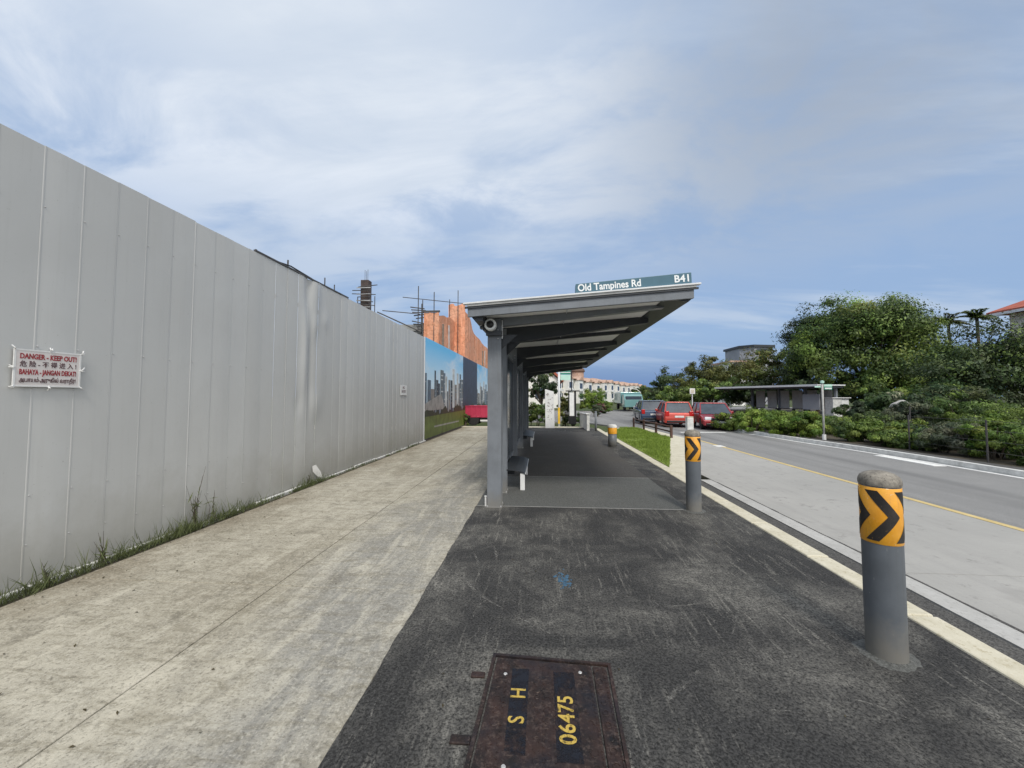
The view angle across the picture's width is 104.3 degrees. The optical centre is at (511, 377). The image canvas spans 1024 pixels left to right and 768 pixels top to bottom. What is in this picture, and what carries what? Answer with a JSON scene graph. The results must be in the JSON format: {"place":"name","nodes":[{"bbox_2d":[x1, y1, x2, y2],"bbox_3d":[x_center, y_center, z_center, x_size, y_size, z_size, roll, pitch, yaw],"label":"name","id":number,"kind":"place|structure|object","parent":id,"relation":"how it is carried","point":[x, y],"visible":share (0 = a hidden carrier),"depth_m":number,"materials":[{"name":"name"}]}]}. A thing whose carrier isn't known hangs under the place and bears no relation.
{"place":"outdoors","nodes":[
{"label":"outdoors","id":0,"kind":"place"},
{"bbox_2d":[0,427,462,606],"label":"soil strip","id":1,"kind":"object","parent":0,"point":[92,570],"depth_m":4.26,"materials":[{"name":"soil"}]},
{"bbox_2d":[34,561,58,589],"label":"tall weed","id":2,"kind":"object","parent":1,"relation":"on","point":[46,574],"visible":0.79,"depth_m":3.15,"materials":[{"name":"green plant"}]},
{"bbox_2d":[94,531,112,567],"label":"tall weed","id":3,"kind":"object","parent":1,"relation":"on","point":[104,556],"visible":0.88,"depth_m":3.56,"materials":[{"name":"green plant"}]},
{"bbox_2d":[186,467,205,531],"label":"tall weed","id":4,"kind":"object","parent":1,"relation":"on","point":[194,509],"visible":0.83,"depth_m":4.52,"materials":[{"name":"green plant"}]},
{"bbox_2d":[0,442,417,605],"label":"grass","id":5,"kind":"structure","parent":1,"relation":"on","point":[189,528],"depth_m":3.91,"materials":[{"name":"green plant"}]},
{"bbox_2d":[0,123,424,594],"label":"site hoarding","id":6,"kind":"object","parent":1,"relation":"on","point":[161,316],"visible":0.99,"depth_m":4.11,"materials":[{"name":"paint"}]},
{"bbox_2d":[8,344,84,390],"bbox_3d":[-3.741,-0.068,3.227,0.023,0.352,0.504,0,-3,4],"label":"danger sign","id":7,"kind":"object","parent":6,"relation":"attached to","point":[37,368],"visible":1,"depth_m":3.20,"materials":[{"name":"white paint"}]},
{"bbox_2d":[0,440,425,602],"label":"white edging","id":8,"kind":"object","parent":1,"relation":"on","point":[290,490],"visible":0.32,"depth_m":5.58,"materials":[{"name":"concrete"}]},
{"bbox_2d":[423,337,487,439],"bbox_3d":[-2.348,0.792,22.401,0.065,3.560,17.650,0,-3,4],"label":"mural hoarding","id":9,"kind":"object","parent":1,"relation":"on","point":[456,383],"visible":0.76,"depth_m":17.09,"materials":[{"name":"paint"}]},
{"bbox_2d":[0,427,486,767],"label":"concrete path","id":10,"kind":"structure","parent":0,"point":[285,637],"depth_m":2.58,"materials":[{"name":"concrete"}]},
{"bbox_2d":[0,446,990,747],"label":"leaf litter","id":11,"kind":"object","parent":10,"relation":"on","point":[212,668],"visible":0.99,"depth_m":2.54,"materials":[{"name":"brown plant"}]},
{"bbox_2d":[0,0,1023,397],"label":"sky","id":12,"kind":"structure","parent":0,"point":[780,155],"materials":[{"name":"blue"}]},
{"bbox_2d":[508,432,647,477],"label":"shelter slab rear","id":13,"kind":"structure","parent":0,"point":[573,454],"depth_m":9.81,"materials":[{"name":"concrete"}]},
{"bbox_2d":[523,430,534,446],"bbox_3d":[0.535,1.950,12.918,0.363,0.331,2.000,0,-3,4],"label":"perch bench","id":14,"kind":"object","parent":13,"relation":"on","point":[528,433],"visible":0.98,"depth_m":12.27,"materials":[{"name":"paint"}]},
{"bbox_2d":[463,282,700,507],"bbox_3d":[1.287,0.577,10.794,2.950,2.918,11.810,0,-3,4],"label":"bus shelter","id":15,"kind":"object","parent":13,"relation":"on","point":[547,334],"visible":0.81,"depth_m":5.68,"materials":[{"name":"grey paint"}]},
{"bbox_2d":[479,319,501,335],"bbox_3d":[-0.307,-0.685,5.407,0.336,0.215,0.190,0,-3,4],"label":"security camera","id":16,"kind":"object","parent":15,"relation":"attached to","point":[489,326],"visible":0.99,"depth_m":5.37,"materials":[{"name":"paint"}]},
{"bbox_2d":[575,272,691,292],"bbox_3d":[1.512,-1.177,5.011,1.425,0.237,0.104,0,-3,4],"label":"stop name board","id":17,"kind":"object","parent":15,"relation":"on","point":[673,279],"visible":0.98,"depth_m":4.96,"materials":[{"name":"metal"}]},
{"bbox_2d":[477,476,685,508],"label":"bus stop floor","id":18,"kind":"structure","parent":0,"point":[603,492],"depth_m":6.16,"materials":[{"name":"concrete"}]},
{"bbox_2d":[507,456,528,489],"bbox_3d":[0.098,1.672,7.101,0.363,0.331,1.480,0,-3,4],"label":"perch bench","id":19,"kind":"object","parent":18,"relation":"on","point":[518,463],"visible":0.97,"depth_m":6.75,"materials":[{"name":"paint"}]},
{"bbox_2d":[477,476,683,509],"bbox_3d":[1.013,1.855,6.401,2.850,0.106,2.080,0,-3,4],"label":"slab joint","id":20,"kind":"object","parent":18,"relation":"on","point":[588,507],"visible":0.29,"depth_m":5.38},
{"bbox_2d":[269,398,1001,491],"bbox_3d":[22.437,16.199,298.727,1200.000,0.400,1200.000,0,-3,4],"label":"ground","id":21,"kind":"structure","parent":0,"point":[605,428],"depth_m":25.25,"materials":[{"name":"green"}]},
{"bbox_2d":[352,271,375,409],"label":"scaffolded column","id":22,"kind":"structure","parent":21,"relation":"on","point":[366,292],"depth_m":30.96,"materials":[{"name":"metal"}]},
{"bbox_2d":[375,286,487,409],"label":"netted building","id":23,"kind":"structure","parent":21,"relation":"on","point":[453,331],"depth_m":35.95,"materials":[{"name":"fabric"}]},
{"bbox_2d":[314,426,582,428],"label":"path end kerb","id":24,"kind":"structure","parent":21,"relation":"on","point":[529,426],"depth_m":20.04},
{"bbox_2d":[558,371,570,426],"bbox_3d":[2.627,0.883,20.027,0.640,3.350,0.134,0,-3,4],"label":"bus stop pole","id":25,"kind":"object","parent":24,"relation":"on","point":[564,377],"visible":0.72,"depth_m":20.04,"materials":[{"name":"metal"}]},
{"bbox_2d":[465,405,486,424],"bbox_3d":[-0.862,1.663,21.354,3.238,1.719,1.430,0,-3,4],"label":"pickup truck","id":26,"kind":"object","parent":21,"relation":"on","point":[477,414],"visible":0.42,"depth_m":20.74,"materials":[{"name":"red metal"}]},
{"bbox_2d":[529,402,544,425],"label":"shrub","id":27,"kind":"object","parent":21,"relation":"on","point":[537,410],"visible":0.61,"depth_m":22.18,"materials":[{"name":"green plant"}]},
{"bbox_2d":[529,373,557,417],"bbox_3d":[2.152,1.335,29.774,2.731,3.780,2.347,0,-3,4],"label":"broadleaf tree","id":28,"kind":"object","parent":21,"relation":"on","point":[544,383],"visible":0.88,"depth_m":29.57,"materials":[{"name":"green plant"}]},
{"bbox_2d":[529,373,562,407],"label":"gabled house","id":29,"kind":"structure","parent":21,"relation":"on","point":[551,379],"depth_m":59.76,"materials":[{"name":"white paint"}]},
{"bbox_2d":[556,393,567,426],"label":"shrub","id":30,"kind":"object","parent":21,"relation":"on","point":[563,402],"visible":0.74,"depth_m":22.64,"materials":[{"name":"green plant"}]},
{"bbox_2d":[562,376,574,399],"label":"terrace house","id":31,"kind":"structure","parent":21,"relation":"on","point":[566,384],"depth_m":94.85,"materials":[{"name":"white paint"}]},
{"bbox_2d":[566,370,579,423],"bbox_3d":[3.315,0.793,21.795,0.750,3.500,0.110,0,-3,4],"label":"notice panel","id":32,"kind":"object","parent":21,"relation":"on","point":[571,408],"visible":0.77,"depth_m":21.73,"materials":[{"name":"white paint"}]},
{"bbox_2d":[570,368,584,378],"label":"roof turret","id":33,"kind":"object","parent":21,"relation":"on","point":[577,372],"visible":0.34,"depth_m":113.35,"materials":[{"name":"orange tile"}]},
{"bbox_2d":[573,376,584,402],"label":"terrace house","id":34,"kind":"structure","parent":21,"relation":"on","point":[578,382],"depth_m":100.89,"materials":[{"name":"white paint"}]},
{"bbox_2d":[583,379,592,393],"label":"terrace house","id":35,"kind":"structure","parent":21,"relation":"on","point":[587,383],"depth_m":107.12,"materials":[{"name":"white paint"}]},
{"bbox_2d":[578,387,612,408],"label":"broadleaf tree","id":36,"kind":"object","parent":21,"relation":"on","point":[589,399],"visible":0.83,"depth_m":44.90,"materials":[{"name":"green plant"}]},
{"bbox_2d":[592,380,599,400],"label":"terrace house","id":37,"kind":"structure","parent":21,"relation":"on","point":[595,384],"depth_m":113.13,"materials":[{"name":"white paint"}]},
{"bbox_2d":[584,378,608,401],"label":"terrace house","id":38,"kind":"structure","parent":21,"relation":"on","point":[603,384],"depth_m":119.42,"materials":[{"name":"white paint"}]},
{"bbox_2d":[591,404,604,416],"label":"shrub","id":39,"kind":"object","parent":21,"relation":"on","point":[597,408],"visible":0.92,"depth_m":32.42,"materials":[{"name":"green plant"}]},
{"bbox_2d":[591,378,614,401],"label":"terrace house","id":40,"kind":"structure","parent":21,"relation":"on","point":[610,389],"depth_m":125.20,"materials":[{"name":"white paint"}]},
{"bbox_2d":[597,402,612,413],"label":"shrub","id":41,"kind":"object","parent":21,"relation":"on","point":[607,408],"visible":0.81,"depth_m":38.09,"materials":[{"name":"green plant"}]},
{"bbox_2d":[630,381,656,398],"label":"broadleaf tree","id":42,"kind":"object","parent":21,"relation":"on","point":[643,389],"visible":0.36,"depth_m":60.58,"materials":[{"name":"green plant"}]},
{"bbox_2d":[643,365,686,399],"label":"broadleaf tree","id":43,"kind":"object","parent":21,"relation":"on","point":[663,381],"visible":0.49,"depth_m":54.79,"materials":[{"name":"green plant"}]},
{"bbox_2d":[655,385,697,402],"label":"broadleaf tree","id":44,"kind":"object","parent":21,"relation":"on","point":[668,395],"visible":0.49,"depth_m":45.07,"materials":[{"name":"green plant"}]},
{"bbox_2d":[669,354,725,399],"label":"broadleaf tree","id":45,"kind":"object","parent":21,"relation":"on","point":[708,371],"visible":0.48,"depth_m":49.80,"materials":[{"name":"green plant"}]},
{"bbox_2d":[712,360,745,405],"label":"white villa","id":46,"kind":"object","parent":21,"relation":"on","point":[729,362],"visible":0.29,"depth_m":75.73,"materials":[{"name":"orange paint"}]},
{"bbox_2d":[710,409,771,431],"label":"shrub","id":47,"kind":"object","parent":21,"relation":"on","point":[754,418],"visible":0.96,"depth_m":17.86,"materials":[{"name":"green plant"}]},
{"bbox_2d":[597,428,1023,687],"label":"kerb","id":48,"kind":"structure","parent":21,"relation":"on","point":[998,661],"depth_m":2.80,"materials":[{"name":"concrete"}]},
{"bbox_2d":[701,479,1023,650],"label":"gutter strip","id":49,"kind":"object","parent":21,"relation":"on","point":[1006,633],"visible":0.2,"depth_m":3.31,"materials":[{"name":"concrete"}]},
{"bbox_2d":[701,481,1023,664],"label":"gutter","id":50,"kind":"object","parent":21,"relation":"on","point":[992,641],"depth_m":3.13,"materials":[{"name":"concrete"}]},
{"bbox_2d":[986,300,1023,392],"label":"red roofed house","id":51,"kind":"structure","parent":21,"relation":"on","point":[1017,307],"depth_m":40.82,"materials":[{"name":"tile"}]},
{"bbox_2d":[617,426,671,466],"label":"island lawn","id":52,"kind":"structure","parent":0,"point":[657,459],"depth_m":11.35,"materials":[{"name":"plant"}]},
{"bbox_2d":[318,427,1023,767],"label":"asphalt path","id":53,"kind":"structure","parent":0,"point":[719,654],"depth_m":2.33,"materials":[{"name":"asphalt"}]},
{"bbox_2d":[449,653,630,767],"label":"manhole cover","id":54,"kind":"object","parent":53,"relation":"on","point":[539,712],"visible":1,"depth_m":1.84,"materials":[{"name":"metal"}]},
{"bbox_2d":[545,389,554,427],"bbox_3d":[1.814,1.487,19.127,0.450,1.858,0.124,0,-3,4],"label":"info totem","id":55,"kind":"object","parent":53,"relation":"on","point":[549,409],"visible":0.98,"depth_m":19.07,"materials":[{"name":"white paint"}]},
{"bbox_2d":[580,413,589,430],"bbox_3d":[3.496,2.093,19.265,0.180,0.860,3.400,0,-3,4],"label":"utility box","id":56,"kind":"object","parent":53,"relation":"on","point":[585,421],"depth_m":18.18,"materials":[{"name":"white paint"}]},
{"bbox_2d":[608,424,616,446],"bbox_3d":[3.034,1.767,12.036,0.280,0.720,0.280,0,-3,4],"label":"short post","id":57,"kind":"object","parent":53,"relation":"on","point":[612,435],"visible":0.94,"depth_m":11.93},
{"bbox_2d":[682,430,705,513],"bbox_3d":[2.395,1.271,5.254,0.293,1.163,0.297,0,-3,8],"label":"bollard","id":58,"kind":"object","parent":53,"relation":"on","point":[692,439],"visible":0.99,"depth_m":5.19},
{"bbox_2d":[852,470,922,672],"bbox_3d":[2.174,1.131,2.325,0.293,1.163,0.297,-1,-3,18],"label":"bollard","id":59,"kind":"object","parent":53,"relation":"on","point":[884,643],"visible":0.99,"depth_m":2.27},
{"bbox_2d":[723,345,774,403],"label":"grey block","id":60,"kind":"structure","parent":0,"point":[733,353],"depth_m":88.19,"materials":[{"name":"paint"}]},
{"bbox_2d":[482,406,1023,528],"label":"road","id":61,"kind":"structure","parent":0,"point":[996,497],"depth_m":8.77,"materials":[{"name":"asphalt"}]},
{"bbox_2d":[614,392,642,409],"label":"box lorry","id":62,"kind":"object","parent":61,"relation":"on","point":[624,400],"visible":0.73,"depth_m":43.98,"materials":[{"name":"teal metal"}]},
{"bbox_2d":[606,428,685,476],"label":"island kerb","id":63,"kind":"structure","parent":61,"relation":"on","point":[677,452],"depth_m":10.52,"materials":[{"name":"concrete"}]},
{"bbox_2d":[633,418,672,437],"bbox_3d":[5.932,2.118,17.173,0.082,0.510,5.384,0,-3,3],"label":"lawn rail","id":64,"kind":"object","parent":63,"relation":"on","point":[656,428],"visible":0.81,"depth_m":16.26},
{"bbox_2d":[634,400,663,422],"bbox_3d":[8.776,2.139,25.346,1.742,1.390,3.846,-1,-3,11],"label":"parked car","id":65,"kind":"object","parent":61,"relation":"on","point":[645,410],"visible":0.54,"depth_m":23.81,"materials":[{"name":"blue metal"}]},
{"bbox_2d":[655,402,693,426],"bbox_3d":[9.065,2.030,22.518,1.672,1.338,3.494,0,-3,10],"label":"parked car","id":66,"kind":"object","parent":61,"relation":"on","point":[672,412],"visible":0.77,"depth_m":21.07,"materials":[{"name":"red metal"}]},
{"bbox_2d":[685,416,693,430],"bbox_3d":[7.482,2.050,16.784,0.260,0.810,0.250,0,-3,4],"label":"concrete marker","id":67,"kind":"object","parent":61,"relation":"on","point":[689,422],"visible":0.76,"depth_m":16.67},
{"bbox_2d":[692,402,732,428],"bbox_3d":[10.440,1.966,20.803,1.742,1.302,3.494,-1,-3,13],"label":"parked car","id":68,"kind":"object","parent":61,"relation":"on","point":[704,412],"visible":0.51,"depth_m":20.25,"materials":[{"name":"red metal"}]},
{"bbox_2d":[696,422,1023,477],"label":"kerb","id":69,"kind":"structure","parent":61,"relation":"on","point":[995,469],"depth_m":10.51,"materials":[{"name":"concrete"}]},
{"bbox_2d":[701,440,1023,531],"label":"bay yellow line","id":70,"kind":"object","parent":61,"relation":"on","point":[977,517],"depth_m":6.07,"materials":[{"name":"paint"}]},
{"bbox_2d":[705,426,1023,478],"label":"edge line","id":71,"kind":"object","parent":61,"relation":"on","point":[889,455],"visible":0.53,"depth_m":10.43,"materials":[{"name":"white paint"}]},
{"bbox_2d":[873,455,943,465],"bbox_3d":[10.053,2.108,10.138,0.280,0.017,1.700,0,-3,4],"label":"white marking","id":72,"kind":"object","parent":61,"relation":"on","point":[912,461],"visible":1,"depth_m":10.07,"materials":[{"name":"paint"}]},
{"bbox_2d":[675,435,1023,630],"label":"bus bay","id":73,"kind":"object","parent":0,"point":[976,563],"visible":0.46,"depth_m":4.81,"materials":[{"name":"concrete"}]},
{"bbox_2d":[701,475,1023,633],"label":"bay crack","id":74,"kind":"object","parent":73,"relation":"on","point":[997,619],"visible":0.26,"depth_m":3.44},
{"bbox_2d":[731,407,1023,467],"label":"planting verge","id":75,"kind":"structure","parent":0,"point":[1008,461],"depth_m":11.34,"materials":[{"name":"plant"}]},
{"bbox_2d":[675,376,747,405],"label":"broadleaf tree","id":76,"kind":"object","parent":75,"relation":"on","point":[707,391],"visible":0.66,"depth_m":42.99,"materials":[{"name":"green plant"}]},
{"bbox_2d":[708,347,791,408],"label":"broadleaf tree","id":77,"kind":"object","parent":75,"relation":"on","point":[747,372],"visible":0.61,"depth_m":45.12,"materials":[{"name":"green plant"}]},
{"bbox_2d":[721,377,785,407],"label":"broadleaf tree","id":78,"kind":"object","parent":75,"relation":"on","point":[745,396],"visible":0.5,"depth_m":41.55,"materials":[{"name":"green plant"}]},
{"bbox_2d":[733,406,785,429],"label":"shrub","id":79,"kind":"object","parent":75,"relation":"on","point":[763,412],"visible":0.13,"depth_m":18.55,"materials":[{"name":"green plant"}]},
{"bbox_2d":[714,384,845,413],"bbox_3d":[23.666,2.025,36.253,2.940,2.520,10.620,1,-3,-15],"label":"bus shelter","id":80,"kind":"object","parent":75,"relation":"on","point":[804,399],"visible":0.81,"depth_m":35.01,"materials":[{"name":"paint"}]},
{"bbox_2d":[762,409,830,437],"bbox_3d":[11.101,1.859,15.768,1.578,1.178,2.696,1,-3,-21],"label":"shrub","id":81,"kind":"object","parent":75,"relation":"on","point":[800,424],"visible":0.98,"depth_m":15.30,"materials":[{"name":"green plant"}]},
{"bbox_2d":[771,302,835,410],"bbox_3d":[29.278,-1.908,39.995,5.484,11.235,5.999,0,-3,4],"label":"broadleaf tree","id":82,"kind":"object","parent":75,"relation":"on","point":[787,338],"visible":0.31,"depth_m":39.55,"materials":[{"name":"green plant"}]},
{"bbox_2d":[814,381,831,439],"bbox_3d":[11.104,1.189,14.169,0.580,2.180,0.119,0,-3,4],"label":"street name pole","id":83,"kind":"object","parent":75,"relation":"on","point":[827,386],"visible":0.88,"depth_m":14.17,"materials":[{"name":"metal"}]},
{"bbox_2d":[824,397,850,416],"bbox_3d":[25.515,2.302,31.255,1.360,1.490,1.060,0,-3,4],"label":"utility cabinet","id":84,"kind":"object","parent":75,"relation":"on","point":[831,403],"visible":0.63,"depth_m":30.87,"materials":[{"name":"metal"}]},
{"bbox_2d":[813,415,864,432],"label":"shrub","id":85,"kind":"object","parent":75,"relation":"on","point":[830,421],"visible":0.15,"depth_m":16.32,"materials":[{"name":"green plant"}]},
{"bbox_2d":[788,367,913,413],"bbox_3d":[30.300,1.161,35.501,10.375,4.675,4.055,0,-3,4],"label":"broadleaf tree","id":86,"kind":"object","parent":75,"relation":"on","point":[806,381],"visible":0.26,"depth_m":35.09,"materials":[{"name":"green plant"}]},
{"bbox_2d":[826,418,884,442],"bbox_3d":[12.269,1.882,13.829,2.184,0.952,1.308,-2,-3,31],"label":"shrub","id":87,"kind":"object","parent":75,"relation":"on","point":[857,432],"visible":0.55,"depth_m":13.76,"materials":[{"name":"green plant"}]},
{"bbox_2d":[776,290,979,399],"bbox_3d":[31.873,-2.263,36.172,13.856,11.580,12.589,0,-3,4],"label":"broadleaf tree","id":88,"kind":"object","parent":75,"relation":"on","point":[896,331],"visible":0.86,"depth_m":33.45,"materials":[{"name":"green plant"}]},
{"bbox_2d":[831,391,926,417],"bbox_3d":[17.433,1.614,18.914,4.042,1.971,1.957,0,-3,4],"label":"shrub","id":89,"kind":"object","parent":75,"relation":"on","point":[876,403],"visible":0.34,"depth_m":18.66,"materials":[{"name":"green plant"}]},
{"bbox_2d":[838,411,943,429],"bbox_3d":[14.368,1.855,15.230,3.312,1.144,1.688,-1,-3,18],"label":"shrub","id":90,"kind":"object","parent":75,"relation":"on","point":[872,416],"visible":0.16,"depth_m":15.16,"materials":[{"name":"green plant"}]},
{"bbox_2d":[866,426,947,451],"bbox_3d":[11.885,1.884,12.039,1.220,0.778,2.250,1,-3,-15],"label":"shrub","id":91,"kind":"object","parent":75,"relation":"on","point":[893,437],"visible":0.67,"depth_m":12.16,"materials":[{"name":"green plant"}]},
{"bbox_2d":[879,418,935,441],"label":"shrub","id":92,"kind":"object","parent":75,"relation":"on","point":[901,424],"visible":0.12,"depth_m":12.70,"materials":[{"name":"green plant"}]},
{"bbox_2d":[881,401,936,424],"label":"shrub","id":93,"kind":"object","parent":75,"relation":"on","point":[902,407],"visible":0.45,"depth_m":14.75,"materials":[{"name":"green plant"}]},
{"bbox_2d":[856,381,962,404],"bbox_3d":[23.850,1.501,23.862,5.364,2.666,3.516,-2,-3,29],"label":"shrub","id":94,"kind":"object","parent":75,"relation":"on","point":[872,388],"visible":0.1,"depth_m":24.30,"materials":[{"name":"green plant"}]},
{"bbox_2d":[903,397,944,422],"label":"shrub","id":95,"kind":"object","parent":75,"relation":"on","point":[922,402],"visible":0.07,"depth_m":16.13,"materials":[{"name":"green plant"}]},
{"bbox_2d":[933,312,975,341],"bbox_3d":[43.175,-1.336,39.123,2.838,10.016,3.784,1,-3,-26],"label":"palm tree","id":96,"kind":"object","parent":75,"relation":"on","point":[948,316],"visible":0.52,"depth_m":38.90,"materials":[{"name":"green plant"}]},
{"bbox_2d":[913,421,1005,456],"bbox_3d":[11.933,1.701,10.816,1.284,1.021,1.727,0,-3,4],"label":"shrub","id":97,"kind":"object","parent":75,"relation":"on","point":[940,438],"visible":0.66,"depth_m":10.79,"materials":[{"name":"green plant"}]},
{"bbox_2d":[897,310,1023,401],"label":"broadleaf tree","id":98,"kind":"object","parent":75,"relation":"on","point":[972,364],"visible":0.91,"depth_m":23.75,"materials":[{"name":"green plant"}]},
{"bbox_2d":[907,406,1023,462],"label":"wire fence","id":99,"kind":"object","parent":75,"relation":"on","point":[909,416],"visible":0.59,"depth_m":9.75,"materials":[{"name":"metal"}]},
{"bbox_2d":[912,415,1020,450],"bbox_3d":[13.121,1.665,11.575,2.372,1.168,1.207,-1,-3,18],"label":"shrub","id":100,"kind":"object","parent":75,"relation":"on","point":[940,423],"visible":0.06,"depth_m":11.72,"materials":[{"name":"green plant"}]},
{"bbox_2d":[919,382,1023,410],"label":"shrub","id":101,"kind":"object","parent":75,"relation":"on","point":[976,393],"visible":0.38,"depth_m":18.47,"materials":[{"name":"green plant"}]},
{"bbox_2d":[923,390,1022,423],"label":"shrub","id":102,"kind":"object","parent":75,"relation":"on","point":[945,404],"visible":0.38,"depth_m":13.74,"materials":[{"name":"green plant"}]},
{"bbox_2d":[953,308,1003,343],"bbox_3d":[44.020,-1.450,37.490,3.271,10.088,3.270,1,-3,-24],"label":"palm tree","id":103,"kind":"object","parent":75,"relation":"on","point":[976,315],"visible":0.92,"depth_m":37.50,"materials":[{"name":"green plant"}]},
{"bbox_2d":[950,404,1023,423],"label":"shrub","id":104,"kind":"object","parent":75,"relation":"on","point":[1010,410],"visible":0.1,"depth_m":11.65,"materials":[{"name":"green plant"}]},
{"bbox_2d":[953,410,1022,459],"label":"shrub","id":105,"kind":"object","parent":75,"relation":"on","point":[978,434],"visible":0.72,"depth_m":10.01,"materials":[{"name":"green plant"}]},
{"bbox_2d":[988,424,1023,465],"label":"shrub","id":106,"kind":"object","parent":75,"relation":"on","point":[1017,438],"visible":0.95,"depth_m":9.21,"materials":[{"name":"green plant"}]},
{"bbox_2d":[997,408,1023,458],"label":"shrub","id":107,"kind":"object","parent":75,"relation":"on","point":[1021,413],"visible":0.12,"depth_m":10.03,"materials":[{"name":"green plant"}]},
{"bbox_2d":[758,430,1023,469],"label":"pavement","id":108,"kind":"structure","parent":0,"point":[986,463],"depth_m":10.48,"materials":[{"name":"concrete"}]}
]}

